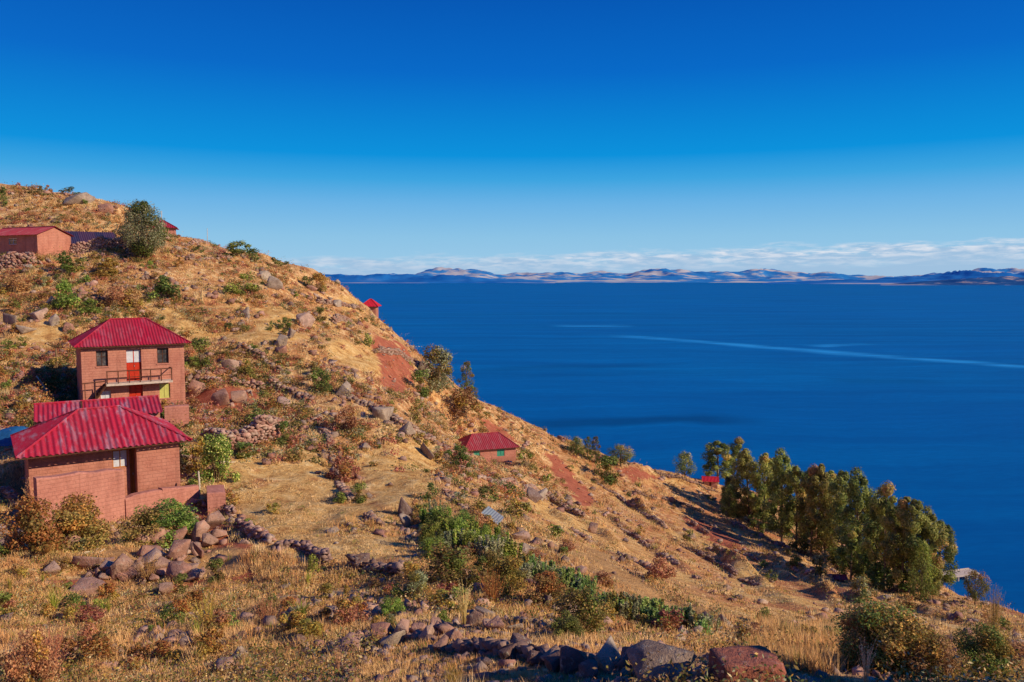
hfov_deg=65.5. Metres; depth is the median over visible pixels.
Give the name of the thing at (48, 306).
shrub
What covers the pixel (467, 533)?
bush
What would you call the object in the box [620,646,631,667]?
boulder
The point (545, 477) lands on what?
shrub
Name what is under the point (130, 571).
rock
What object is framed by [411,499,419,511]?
shrub
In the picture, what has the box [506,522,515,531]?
shrub
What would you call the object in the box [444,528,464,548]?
crop plant
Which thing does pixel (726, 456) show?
eucalyptus tree
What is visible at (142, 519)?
bush
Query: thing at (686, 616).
crop plant
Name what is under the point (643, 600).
crop plant
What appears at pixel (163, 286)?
bush
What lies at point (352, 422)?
bush
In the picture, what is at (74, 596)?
shrub
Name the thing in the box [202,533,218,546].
rock
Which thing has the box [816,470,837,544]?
eucalyptus tree
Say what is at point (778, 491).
eucalyptus tree
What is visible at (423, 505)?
shrub
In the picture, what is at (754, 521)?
bush
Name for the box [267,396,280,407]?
shrub
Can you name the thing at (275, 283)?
rock
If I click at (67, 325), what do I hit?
rock
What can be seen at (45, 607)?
shrub
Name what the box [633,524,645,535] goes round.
shrub
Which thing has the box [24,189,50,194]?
bush
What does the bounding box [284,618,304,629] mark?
shrub
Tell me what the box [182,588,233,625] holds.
twiggy shrub
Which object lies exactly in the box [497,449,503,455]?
window
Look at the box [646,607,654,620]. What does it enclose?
crop plant
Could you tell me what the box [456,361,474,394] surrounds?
tree
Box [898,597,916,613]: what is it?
shrub
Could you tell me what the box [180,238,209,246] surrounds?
stone wall
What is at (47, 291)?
shrub
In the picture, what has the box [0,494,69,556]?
bush
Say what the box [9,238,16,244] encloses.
window
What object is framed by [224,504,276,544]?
stone wall
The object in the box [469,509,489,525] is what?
shrub
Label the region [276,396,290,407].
rock
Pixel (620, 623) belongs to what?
shrub
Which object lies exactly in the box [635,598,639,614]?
crop plant
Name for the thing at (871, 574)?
bush
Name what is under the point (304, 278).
bush
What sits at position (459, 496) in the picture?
shrub
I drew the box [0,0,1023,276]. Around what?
sky
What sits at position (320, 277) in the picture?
bush
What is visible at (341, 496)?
shrub
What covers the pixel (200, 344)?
bush
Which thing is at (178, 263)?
shrub
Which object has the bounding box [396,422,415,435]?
rock
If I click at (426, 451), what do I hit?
rock
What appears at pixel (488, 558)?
bush
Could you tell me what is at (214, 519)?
rock
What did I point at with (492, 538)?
crop plant
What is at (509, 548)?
crop plant
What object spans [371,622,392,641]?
rock
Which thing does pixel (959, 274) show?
hills
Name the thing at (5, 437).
tarpaulin
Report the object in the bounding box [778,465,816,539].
eucalyptus tree
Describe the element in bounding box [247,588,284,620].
twiggy shrub
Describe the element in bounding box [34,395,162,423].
adobe house
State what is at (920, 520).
eucalyptus tree
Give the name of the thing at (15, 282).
bush
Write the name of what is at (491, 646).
stone wall
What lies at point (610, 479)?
bush
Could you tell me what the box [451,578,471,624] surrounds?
grass tuft
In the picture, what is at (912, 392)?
water
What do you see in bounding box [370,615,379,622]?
shrub
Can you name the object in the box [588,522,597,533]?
rock
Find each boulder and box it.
[543,651,559,672]
[560,645,587,675]
[578,659,597,679]
[594,636,620,671]
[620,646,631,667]
[626,639,696,681]
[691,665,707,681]
[708,645,785,681]
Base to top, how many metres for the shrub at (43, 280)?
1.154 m
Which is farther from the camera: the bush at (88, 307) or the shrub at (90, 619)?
the bush at (88, 307)
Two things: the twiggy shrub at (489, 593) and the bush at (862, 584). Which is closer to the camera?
the twiggy shrub at (489, 593)
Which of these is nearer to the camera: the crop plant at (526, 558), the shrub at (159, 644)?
the shrub at (159, 644)
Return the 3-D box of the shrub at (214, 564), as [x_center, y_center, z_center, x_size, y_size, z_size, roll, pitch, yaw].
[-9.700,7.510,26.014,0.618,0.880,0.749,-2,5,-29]
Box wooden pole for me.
[198,471,200,497]
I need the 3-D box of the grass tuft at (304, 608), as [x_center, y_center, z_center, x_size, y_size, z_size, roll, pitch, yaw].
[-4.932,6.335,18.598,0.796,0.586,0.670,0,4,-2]
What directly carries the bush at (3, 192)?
on the ground at (296, 473)
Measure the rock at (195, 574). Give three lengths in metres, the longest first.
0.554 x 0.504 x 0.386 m
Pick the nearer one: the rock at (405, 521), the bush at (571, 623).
the bush at (571, 623)
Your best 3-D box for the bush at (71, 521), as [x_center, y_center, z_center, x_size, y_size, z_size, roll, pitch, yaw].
[-16.172,6.944,29.360,2.554,1.762,2.342,-3,5,-33]
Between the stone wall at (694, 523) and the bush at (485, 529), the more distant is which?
the stone wall at (694, 523)
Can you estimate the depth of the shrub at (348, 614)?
17.16 m
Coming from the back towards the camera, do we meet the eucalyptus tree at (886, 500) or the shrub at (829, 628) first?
the eucalyptus tree at (886, 500)
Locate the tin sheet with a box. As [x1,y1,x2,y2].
[482,506,503,523]
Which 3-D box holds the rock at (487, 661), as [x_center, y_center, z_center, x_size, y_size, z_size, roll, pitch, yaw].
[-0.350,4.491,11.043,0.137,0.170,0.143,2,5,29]
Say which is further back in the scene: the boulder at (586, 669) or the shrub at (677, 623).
the shrub at (677, 623)
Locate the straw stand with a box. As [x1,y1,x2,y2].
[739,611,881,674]
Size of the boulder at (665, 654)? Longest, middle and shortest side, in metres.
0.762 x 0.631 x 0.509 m
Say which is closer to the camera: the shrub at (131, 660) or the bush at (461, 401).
the shrub at (131, 660)
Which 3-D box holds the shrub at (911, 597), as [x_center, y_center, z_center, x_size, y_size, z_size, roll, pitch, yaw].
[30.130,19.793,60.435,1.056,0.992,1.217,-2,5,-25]
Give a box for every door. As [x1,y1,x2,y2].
[126,349,141,380]
[129,384,142,396]
[129,448,134,492]
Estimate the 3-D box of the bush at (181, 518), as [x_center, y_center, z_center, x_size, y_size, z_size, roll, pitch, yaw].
[-13.157,6.998,31.675,2.532,1.814,2.832,4,6,44]
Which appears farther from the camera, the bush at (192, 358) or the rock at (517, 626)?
the bush at (192, 358)
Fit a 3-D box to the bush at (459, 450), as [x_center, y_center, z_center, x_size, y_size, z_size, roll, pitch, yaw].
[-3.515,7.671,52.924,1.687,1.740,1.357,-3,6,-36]
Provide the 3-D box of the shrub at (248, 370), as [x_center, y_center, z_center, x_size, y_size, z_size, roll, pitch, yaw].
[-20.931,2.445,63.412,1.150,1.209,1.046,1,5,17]
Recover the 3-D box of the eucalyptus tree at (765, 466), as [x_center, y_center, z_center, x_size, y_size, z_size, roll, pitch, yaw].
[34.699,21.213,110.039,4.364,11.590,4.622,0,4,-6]
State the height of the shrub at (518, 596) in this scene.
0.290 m
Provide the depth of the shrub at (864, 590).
58.20 m
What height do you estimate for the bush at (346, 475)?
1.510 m
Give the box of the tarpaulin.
[0,426,27,445]
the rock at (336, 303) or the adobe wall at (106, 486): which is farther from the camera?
the rock at (336, 303)
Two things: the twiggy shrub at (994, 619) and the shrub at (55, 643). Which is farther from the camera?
the twiggy shrub at (994, 619)
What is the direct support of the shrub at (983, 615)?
on the ground at (296, 473)
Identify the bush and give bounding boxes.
[0,186,7,206]
[0,274,32,294]
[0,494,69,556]
[1,624,63,681]
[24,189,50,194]
[34,503,110,553]
[49,491,112,541]
[51,278,82,310]
[55,250,89,270]
[59,186,80,194]
[76,297,101,313]
[89,257,119,276]
[96,284,135,308]
[115,504,177,545]
[120,286,144,305]
[139,498,209,547]
[147,275,181,299]
[184,356,198,367]
[185,336,213,366]
[185,435,208,472]
[194,430,241,483]
[222,240,251,255]
[222,271,261,295]
[231,441,258,458]
[239,407,267,425]
[245,248,259,260]
[266,257,284,265]
[276,317,291,329]
[276,421,289,443]
[302,276,312,285]
[306,553,320,572]
[310,367,335,391]
[312,272,326,291]
[315,307,326,321]
[323,455,358,482]
[334,404,358,431]
[350,482,368,503]
[363,333,374,346]
[378,595,405,618]
[402,570,429,599]
[408,405,420,418]
[410,368,430,397]
[417,514,443,545]
[418,536,449,559]
[419,344,453,391]
[419,542,490,589]
[430,502,451,524]
[437,609,450,621]
[447,386,483,415]
[447,442,470,467]
[448,515,469,532]
[456,509,479,527]
[458,529,485,553]
[465,548,500,581]
[479,522,492,546]
[483,537,508,559]
[484,554,527,597]
[518,448,536,466]
[522,570,568,606]
[550,608,584,638]
[551,585,613,635]
[557,539,576,553]
[595,455,620,485]
[596,570,614,589]
[683,529,692,541]
[730,502,748,514]
[744,511,767,532]
[785,552,805,566]
[787,535,809,552]
[810,549,828,575]
[825,546,848,569]
[831,593,946,678]
[835,552,870,581]
[836,604,895,670]
[849,576,877,597]
[865,560,890,590]
[872,566,909,595]
[896,630,973,681]
[923,572,943,595]
[948,619,1018,681]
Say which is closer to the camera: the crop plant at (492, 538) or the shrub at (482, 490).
the crop plant at (492, 538)
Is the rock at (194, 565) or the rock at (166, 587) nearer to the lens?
the rock at (166, 587)
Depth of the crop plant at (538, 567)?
24.20 m
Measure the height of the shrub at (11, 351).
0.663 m
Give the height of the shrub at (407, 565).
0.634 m
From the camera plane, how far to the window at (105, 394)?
53.91 m
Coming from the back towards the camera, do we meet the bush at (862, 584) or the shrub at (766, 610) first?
the bush at (862, 584)
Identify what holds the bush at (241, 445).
on the ground at (296, 473)
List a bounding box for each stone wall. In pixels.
[0,251,35,269]
[0,486,26,507]
[70,235,127,254]
[120,285,153,291]
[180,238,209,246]
[184,254,230,260]
[185,375,264,389]
[199,414,281,448]
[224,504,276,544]
[235,343,283,371]
[268,378,315,401]
[271,539,332,565]
[315,296,359,308]
[317,427,384,526]
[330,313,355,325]
[342,619,453,641]
[344,554,405,577]
[346,396,449,447]
[372,346,419,367]
[437,636,695,679]
[441,488,488,525]
[453,450,585,516]
[569,526,654,571]
[593,480,668,528]
[617,524,702,579]
[629,463,718,491]
[634,489,789,549]
[680,544,761,585]
[690,520,759,560]
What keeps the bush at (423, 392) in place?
on the ground at (296, 473)
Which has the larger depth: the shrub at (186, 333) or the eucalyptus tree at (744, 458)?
the eucalyptus tree at (744, 458)
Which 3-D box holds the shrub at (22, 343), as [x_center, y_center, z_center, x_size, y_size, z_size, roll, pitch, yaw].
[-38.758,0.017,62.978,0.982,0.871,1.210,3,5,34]
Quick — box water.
[340,283,1023,612]
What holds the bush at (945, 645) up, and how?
on the ground at (296, 473)
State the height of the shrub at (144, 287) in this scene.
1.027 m
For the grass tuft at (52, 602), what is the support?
on the ground at (296, 473)
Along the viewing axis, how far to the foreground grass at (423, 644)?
21.48 m
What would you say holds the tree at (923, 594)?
on the ground at (296, 473)
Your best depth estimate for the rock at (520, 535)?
34.38 m
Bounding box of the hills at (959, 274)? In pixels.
[802,270,1023,281]
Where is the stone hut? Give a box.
[364,299,381,317]
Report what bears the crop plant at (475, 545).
on the ground at (296, 473)
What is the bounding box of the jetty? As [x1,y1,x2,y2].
[942,568,979,580]
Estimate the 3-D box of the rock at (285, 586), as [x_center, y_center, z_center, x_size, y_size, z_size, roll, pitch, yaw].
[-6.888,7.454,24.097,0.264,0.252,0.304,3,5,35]
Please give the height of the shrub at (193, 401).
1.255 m
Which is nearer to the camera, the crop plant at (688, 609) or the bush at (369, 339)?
the crop plant at (688, 609)
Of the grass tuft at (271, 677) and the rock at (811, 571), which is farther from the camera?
the rock at (811, 571)
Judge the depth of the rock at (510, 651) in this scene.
11.37 m
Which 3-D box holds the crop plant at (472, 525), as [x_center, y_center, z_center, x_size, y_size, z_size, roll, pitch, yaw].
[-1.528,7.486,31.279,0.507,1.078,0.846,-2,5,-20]
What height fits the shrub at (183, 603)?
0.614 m
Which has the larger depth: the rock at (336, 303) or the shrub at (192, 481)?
the rock at (336, 303)
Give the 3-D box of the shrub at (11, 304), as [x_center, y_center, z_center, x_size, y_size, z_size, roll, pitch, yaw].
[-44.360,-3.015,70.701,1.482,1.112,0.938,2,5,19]
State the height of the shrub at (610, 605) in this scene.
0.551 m
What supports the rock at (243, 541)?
on the ground at (296, 473)
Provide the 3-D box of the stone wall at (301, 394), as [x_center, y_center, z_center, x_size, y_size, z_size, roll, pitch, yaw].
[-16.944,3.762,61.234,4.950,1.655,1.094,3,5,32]
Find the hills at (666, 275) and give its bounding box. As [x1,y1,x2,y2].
[363,267,1023,282]
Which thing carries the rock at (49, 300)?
on the ground at (296, 473)
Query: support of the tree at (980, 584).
on the ground at (296, 473)
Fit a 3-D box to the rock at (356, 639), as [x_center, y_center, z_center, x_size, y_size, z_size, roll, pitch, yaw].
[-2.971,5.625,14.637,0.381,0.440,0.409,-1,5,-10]
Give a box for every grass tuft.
[6,577,15,589]
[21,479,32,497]
[43,588,69,610]
[190,620,203,633]
[242,647,246,666]
[261,673,281,681]
[285,600,316,616]
[303,569,312,584]
[332,644,344,675]
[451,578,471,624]
[857,637,877,681]
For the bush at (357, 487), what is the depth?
38.35 m
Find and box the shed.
[65,231,116,243]
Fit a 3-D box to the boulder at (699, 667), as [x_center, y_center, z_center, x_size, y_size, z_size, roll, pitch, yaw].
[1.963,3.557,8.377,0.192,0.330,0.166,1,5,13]
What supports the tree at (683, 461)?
on the ground at (296, 473)
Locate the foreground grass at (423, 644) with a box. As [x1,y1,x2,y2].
[0,505,1023,681]
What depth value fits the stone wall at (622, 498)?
95.81 m
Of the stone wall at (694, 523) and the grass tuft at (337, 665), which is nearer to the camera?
the grass tuft at (337, 665)
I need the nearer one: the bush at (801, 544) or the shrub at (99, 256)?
the shrub at (99, 256)
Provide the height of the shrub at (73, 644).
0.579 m
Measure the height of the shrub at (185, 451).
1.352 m
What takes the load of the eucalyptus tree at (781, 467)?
on the ground at (296, 473)
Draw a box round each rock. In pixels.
[3,313,16,324]
[16,325,35,333]
[29,308,47,320]
[42,296,52,307]
[42,560,60,575]
[48,314,59,325]
[61,534,81,548]
[62,322,74,331]
[63,192,95,204]
[68,577,105,596]
[71,556,103,569]
[77,291,87,299]
[94,567,99,576]
[98,203,113,213]
[98,573,108,579]
[99,560,113,572]
[102,661,118,668]
[104,557,114,560]
[110,553,133,579]
[116,566,136,581]
[131,563,141,570]
[132,533,142,543]
[136,545,162,556]
[141,531,154,544]
[141,548,166,563]
[149,573,160,580]
[150,527,166,543]
[150,556,169,568]
[159,582,173,594]
[165,561,191,581]
[167,539,190,560]
[170,526,187,539]
[185,568,204,580]
[188,380,205,398]
[189,520,209,541]
[189,563,199,568]
[191,545,199,555]
[193,542,203,557]
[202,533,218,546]
[205,510,225,529]
[207,529,227,537]
[210,388,228,405]
[216,657,238,672]
[221,359,240,371]
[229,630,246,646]
[230,390,247,403]
[231,646,247,659]
[238,539,249,543]
[242,307,249,318]
[259,270,270,280]
[266,276,282,289]
[275,334,287,346]
[275,345,286,354]
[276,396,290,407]
[280,582,290,589]
[287,328,295,338]
[288,633,306,647]
[296,312,314,327]
[307,285,317,290]
[325,526,339,533]
[333,300,341,306]
[335,381,350,395]
[340,631,360,651]
[354,553,370,570]
[359,442,370,449]
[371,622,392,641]
[372,407,393,419]
[380,630,405,645]
[393,618,409,634]
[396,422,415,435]
[397,497,412,515]
[399,513,410,526]
[411,622,426,632]
[418,624,436,640]
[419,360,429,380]
[420,443,434,459]
[430,616,440,624]
[432,634,448,652]
[445,628,462,639]
[459,644,477,653]
[466,611,482,626]
[473,583,484,591]
[475,606,495,616]
[482,618,491,628]
[482,657,491,665]
[485,615,504,629]
[499,643,516,659]
[508,623,523,631]
[510,633,531,643]
[511,530,529,539]
[521,543,535,554]
[525,578,536,585]
[526,487,542,502]
[526,650,544,665]
[538,488,547,500]
[542,594,551,604]
[575,565,586,572]
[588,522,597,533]
[678,625,688,633]
[692,625,702,633]
[701,611,715,622]
[719,614,732,626]
[804,569,815,574]
[877,595,891,600]
[946,612,956,621]
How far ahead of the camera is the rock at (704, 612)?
27.11 m
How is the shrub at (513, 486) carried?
on the ground at (296, 473)
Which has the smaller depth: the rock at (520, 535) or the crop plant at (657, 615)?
the crop plant at (657, 615)
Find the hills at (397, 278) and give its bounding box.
[323,274,552,282]
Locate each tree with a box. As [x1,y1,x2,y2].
[113,199,170,259]
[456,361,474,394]
[470,387,478,400]
[566,436,585,456]
[583,436,592,459]
[588,436,600,461]
[606,444,635,466]
[673,449,697,477]
[700,440,736,483]
[719,475,738,504]
[720,484,738,516]
[727,436,754,476]
[730,448,766,521]
[747,452,777,530]
[760,446,802,541]
[768,457,786,518]
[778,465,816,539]
[793,463,828,556]
[794,469,818,535]
[804,463,840,560]
[816,469,863,547]
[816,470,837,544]
[832,467,884,563]
[834,531,865,579]
[854,500,879,563]
[856,503,889,578]
[862,479,905,588]
[875,503,905,571]
[879,496,919,592]
[889,498,938,594]
[905,504,955,595]
[906,539,938,601]
[928,520,959,591]
[962,568,991,606]
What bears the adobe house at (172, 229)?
on the ground at (296, 473)
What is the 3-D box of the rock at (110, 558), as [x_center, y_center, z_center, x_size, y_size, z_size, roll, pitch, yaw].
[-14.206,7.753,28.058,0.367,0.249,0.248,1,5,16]
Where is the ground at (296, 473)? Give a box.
[0,183,1023,681]
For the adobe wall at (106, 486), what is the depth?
34.35 m
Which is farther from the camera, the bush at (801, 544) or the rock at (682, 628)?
the bush at (801, 544)
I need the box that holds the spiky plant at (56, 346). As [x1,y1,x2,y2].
[46,341,62,365]
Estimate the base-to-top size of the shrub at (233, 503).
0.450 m
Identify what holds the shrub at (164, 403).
on the ground at (296, 473)
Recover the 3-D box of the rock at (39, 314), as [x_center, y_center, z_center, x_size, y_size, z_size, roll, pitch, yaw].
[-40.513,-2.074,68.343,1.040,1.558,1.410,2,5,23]
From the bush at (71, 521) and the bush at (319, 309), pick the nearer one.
the bush at (71, 521)
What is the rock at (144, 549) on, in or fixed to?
on the ground at (296, 473)
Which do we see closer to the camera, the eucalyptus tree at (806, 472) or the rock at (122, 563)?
the rock at (122, 563)
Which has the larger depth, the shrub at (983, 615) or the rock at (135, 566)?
the shrub at (983, 615)
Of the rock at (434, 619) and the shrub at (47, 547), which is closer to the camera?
the rock at (434, 619)
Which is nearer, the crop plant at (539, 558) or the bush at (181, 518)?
the crop plant at (539, 558)
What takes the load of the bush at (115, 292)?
on the ground at (296, 473)
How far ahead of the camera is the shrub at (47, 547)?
27.47 m
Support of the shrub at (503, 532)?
on the ground at (296, 473)
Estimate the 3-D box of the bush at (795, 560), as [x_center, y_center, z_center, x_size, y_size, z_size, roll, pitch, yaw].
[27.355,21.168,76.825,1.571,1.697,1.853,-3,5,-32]
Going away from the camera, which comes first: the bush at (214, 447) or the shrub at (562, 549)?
the shrub at (562, 549)
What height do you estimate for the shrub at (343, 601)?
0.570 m
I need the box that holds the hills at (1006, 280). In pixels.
[881,276,1023,284]
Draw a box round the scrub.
[0,181,1023,681]
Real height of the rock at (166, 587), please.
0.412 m
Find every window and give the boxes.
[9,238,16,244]
[95,350,108,367]
[101,391,110,398]
[112,449,127,467]
[157,348,169,364]
[159,383,171,399]
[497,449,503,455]
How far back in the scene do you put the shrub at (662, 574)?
33.40 m
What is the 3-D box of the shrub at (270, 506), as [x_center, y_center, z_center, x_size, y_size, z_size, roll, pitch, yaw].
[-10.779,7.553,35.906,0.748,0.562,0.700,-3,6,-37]
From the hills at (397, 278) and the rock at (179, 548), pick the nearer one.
the rock at (179, 548)
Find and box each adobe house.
[0,226,73,254]
[10,405,192,502]
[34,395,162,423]
[68,317,191,404]
[147,220,178,234]
[458,432,519,462]
[701,476,719,488]
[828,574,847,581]
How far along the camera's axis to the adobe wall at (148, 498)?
36.55 m
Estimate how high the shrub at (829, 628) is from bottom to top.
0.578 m
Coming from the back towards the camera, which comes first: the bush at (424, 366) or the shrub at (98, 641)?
the bush at (424, 366)
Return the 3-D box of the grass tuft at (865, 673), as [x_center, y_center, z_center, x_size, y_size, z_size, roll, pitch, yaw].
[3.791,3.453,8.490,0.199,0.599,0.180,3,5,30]
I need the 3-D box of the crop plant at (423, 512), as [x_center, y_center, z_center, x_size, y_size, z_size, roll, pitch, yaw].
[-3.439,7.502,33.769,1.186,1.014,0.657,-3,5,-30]
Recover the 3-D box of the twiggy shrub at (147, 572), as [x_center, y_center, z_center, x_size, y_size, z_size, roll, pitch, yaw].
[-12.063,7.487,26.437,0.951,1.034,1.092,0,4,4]
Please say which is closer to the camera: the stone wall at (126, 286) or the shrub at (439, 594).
the shrub at (439, 594)
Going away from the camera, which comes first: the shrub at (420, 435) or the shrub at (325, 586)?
the shrub at (325, 586)
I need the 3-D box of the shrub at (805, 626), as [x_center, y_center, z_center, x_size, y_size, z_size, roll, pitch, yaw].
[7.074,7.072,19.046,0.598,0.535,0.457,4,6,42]
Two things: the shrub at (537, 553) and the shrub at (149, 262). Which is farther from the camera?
the shrub at (149, 262)
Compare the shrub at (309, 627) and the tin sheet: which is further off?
the tin sheet
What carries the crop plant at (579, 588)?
on the ground at (296, 473)
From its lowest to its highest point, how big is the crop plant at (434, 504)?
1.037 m
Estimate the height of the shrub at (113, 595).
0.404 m
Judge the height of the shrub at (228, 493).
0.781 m
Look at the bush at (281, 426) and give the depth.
48.48 m
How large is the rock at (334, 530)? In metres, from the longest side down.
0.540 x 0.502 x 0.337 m
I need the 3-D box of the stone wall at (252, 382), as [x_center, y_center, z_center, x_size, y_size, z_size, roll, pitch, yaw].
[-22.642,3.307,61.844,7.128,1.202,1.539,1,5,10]
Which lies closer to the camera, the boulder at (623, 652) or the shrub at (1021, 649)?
the boulder at (623, 652)
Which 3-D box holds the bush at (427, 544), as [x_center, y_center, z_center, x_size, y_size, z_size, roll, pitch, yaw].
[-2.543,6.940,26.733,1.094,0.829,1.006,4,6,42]
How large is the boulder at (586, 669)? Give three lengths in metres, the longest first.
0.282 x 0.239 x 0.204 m
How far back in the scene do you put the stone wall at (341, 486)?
40.57 m
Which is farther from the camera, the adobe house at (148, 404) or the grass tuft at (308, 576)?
the adobe house at (148, 404)
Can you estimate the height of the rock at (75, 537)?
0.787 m
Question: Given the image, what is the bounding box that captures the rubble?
[0,192,713,520]
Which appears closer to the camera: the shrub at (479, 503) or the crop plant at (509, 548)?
the crop plant at (509, 548)
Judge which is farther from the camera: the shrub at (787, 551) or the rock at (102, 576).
the shrub at (787, 551)
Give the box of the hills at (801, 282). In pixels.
[762,281,908,283]
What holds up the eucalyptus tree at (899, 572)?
on the ground at (296, 473)
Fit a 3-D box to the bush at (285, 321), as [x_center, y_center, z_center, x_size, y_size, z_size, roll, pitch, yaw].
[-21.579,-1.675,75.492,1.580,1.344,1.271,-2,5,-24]
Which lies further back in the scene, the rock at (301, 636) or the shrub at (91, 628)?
the shrub at (91, 628)
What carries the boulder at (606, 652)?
on the ground at (296, 473)
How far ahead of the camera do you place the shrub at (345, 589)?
21.78 m
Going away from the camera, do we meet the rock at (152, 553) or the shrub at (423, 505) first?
the rock at (152, 553)
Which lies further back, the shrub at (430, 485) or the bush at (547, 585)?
the shrub at (430, 485)
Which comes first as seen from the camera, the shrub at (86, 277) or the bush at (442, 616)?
the bush at (442, 616)
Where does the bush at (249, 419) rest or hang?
on the ground at (296, 473)
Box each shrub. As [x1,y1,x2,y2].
[0,338,17,349]
[0,348,13,355]
[0,543,13,555]
[0,590,16,607]
[0,591,18,614]
[0,652,9,671]
[1,379,11,387]
[3,301,20,312]
[7,560,34,578]
[9,323,19,332]
[10,614,85,672]
[13,394,33,408]
[15,336,29,346]
[33,543,55,558]
[38,602,59,619]
[40,276,50,286]
[40,289,52,295]
[40,303,52,310]
[43,634,64,655]
[45,555,72,569]
[48,356,62,365]
[57,603,81,620]
[59,591,86,611]
[59,635,93,662]
[61,581,72,589]
[63,605,80,622]
[71,538,86,550]
[73,604,106,626]
[75,622,106,644]
[77,631,116,663]
[78,275,90,282]
[82,618,95,626]
[88,251,102,258]
[92,599,108,608]
[93,580,116,600]
[94,620,107,633]
[95,285,105,295]
[107,591,120,601]
[121,651,147,672]
[126,642,143,659]
[129,551,159,581]
[135,284,149,293]
[144,624,156,635]
[144,638,172,661]
[146,260,156,268]
[151,270,158,279]
[156,602,185,625]
[161,399,167,408]
[164,649,183,657]
[169,596,192,617]
[172,257,183,266]
[173,573,188,593]
[178,330,193,336]
[178,588,204,612]
[179,440,189,457]
[180,457,191,471]
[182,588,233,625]
[186,394,200,408]
[187,477,201,492]
[191,245,203,251]
[191,622,224,658]
[193,641,213,662]
[197,498,205,506]
[199,608,231,630]
[205,557,225,585]
[216,612,240,628]
[225,488,239,503]
[225,501,235,509]
[238,358,251,372]
[244,365,256,377]
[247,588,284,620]
[255,390,275,405]
[259,592,279,612]
[266,501,280,513]
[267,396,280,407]
[273,609,306,635]
[279,595,296,611]
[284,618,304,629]
[296,618,326,643]
[299,407,312,412]
[309,360,320,367]
[316,582,331,599]
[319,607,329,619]
[324,614,339,624]
[332,491,346,502]
[332,604,369,630]
[333,595,362,619]
[343,585,349,594]
[346,599,368,614]
[366,577,379,586]
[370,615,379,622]
[383,582,393,593]
[384,613,396,628]
[390,581,412,600]
[400,561,420,574]
[410,517,420,525]
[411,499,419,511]
[412,502,431,515]
[414,398,423,406]
[414,432,429,446]
[420,482,440,500]
[424,588,455,610]
[433,450,442,458]
[436,580,458,594]
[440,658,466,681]
[445,586,472,612]
[451,488,468,503]
[461,542,476,560]
[466,498,485,515]
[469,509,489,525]
[472,565,509,602]
[476,485,498,502]
[484,514,494,529]
[500,529,506,539]
[501,482,515,494]
[502,498,531,517]
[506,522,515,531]
[509,593,523,602]
[517,562,533,579]
[526,548,545,557]
[540,473,551,480]
[543,524,563,537]
[551,577,570,599]
[559,546,567,555]
[603,600,616,621]
[615,621,634,631]
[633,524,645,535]
[637,613,655,629]
[643,556,676,580]
[651,608,687,632]
[735,621,767,639]
[754,605,773,619]
[758,560,767,566]
[763,569,778,580]
[784,547,793,554]
[797,623,817,637]
[823,625,842,639]
[853,588,870,603]
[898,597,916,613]
[904,595,917,609]
[980,610,989,620]
[981,582,1003,627]
[997,616,1012,631]
[1006,640,1023,663]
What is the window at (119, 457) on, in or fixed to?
in the adobe house at (140, 449)
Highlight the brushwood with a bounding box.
[0,184,608,514]
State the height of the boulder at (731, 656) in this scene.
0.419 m
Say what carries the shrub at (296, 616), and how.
on the ground at (296, 473)
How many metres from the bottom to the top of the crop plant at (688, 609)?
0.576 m
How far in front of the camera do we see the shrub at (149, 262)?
84.67 m
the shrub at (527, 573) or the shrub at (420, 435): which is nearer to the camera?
the shrub at (527, 573)
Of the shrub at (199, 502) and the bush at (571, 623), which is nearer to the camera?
the bush at (571, 623)
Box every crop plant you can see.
[418,505,441,525]
[428,499,444,511]
[436,515,449,543]
[436,529,451,546]
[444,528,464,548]
[452,522,467,549]
[464,533,478,550]
[466,537,482,557]
[469,516,480,530]
[477,534,505,559]
[484,536,497,547]
[489,523,501,535]
[491,531,508,546]
[499,538,523,558]
[518,551,531,563]
[521,553,540,563]
[522,554,537,566]
[531,560,546,573]
[532,566,544,577]
[544,559,555,565]
[557,568,572,582]
[566,579,578,592]
[571,567,579,576]
[571,572,583,581]
[572,583,593,595]
[575,577,581,590]
[581,577,590,584]
[582,582,593,591]
[583,575,597,591]
[606,590,617,614]
[611,590,631,618]
[611,597,624,616]
[611,600,631,619]
[612,602,636,618]
[627,593,641,612]
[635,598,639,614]
[637,595,653,614]
[640,603,658,622]
[644,597,663,610]
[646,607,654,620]
[655,608,669,627]
[665,605,684,624]
[676,616,693,628]
[680,607,693,617]
[683,606,688,621]
[688,602,694,626]
[689,611,712,633]
[693,613,708,625]
[693,618,710,632]
[702,613,719,631]
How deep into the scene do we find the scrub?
20.38 m
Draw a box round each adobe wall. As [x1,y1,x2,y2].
[33,468,125,527]
[125,484,198,518]
[164,404,188,427]
[206,485,225,513]
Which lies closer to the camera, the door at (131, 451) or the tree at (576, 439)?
the door at (131, 451)
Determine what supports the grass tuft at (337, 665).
on the ground at (296, 473)
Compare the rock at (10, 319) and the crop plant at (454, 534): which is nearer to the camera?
the crop plant at (454, 534)
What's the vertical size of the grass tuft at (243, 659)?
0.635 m
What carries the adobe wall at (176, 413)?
on the ground at (296, 473)
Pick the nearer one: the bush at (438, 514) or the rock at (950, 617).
the bush at (438, 514)
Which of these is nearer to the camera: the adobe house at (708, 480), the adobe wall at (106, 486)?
the adobe wall at (106, 486)
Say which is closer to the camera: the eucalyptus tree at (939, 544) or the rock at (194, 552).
the rock at (194, 552)
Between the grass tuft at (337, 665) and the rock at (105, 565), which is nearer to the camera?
the grass tuft at (337, 665)
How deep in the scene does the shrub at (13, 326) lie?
65.40 m

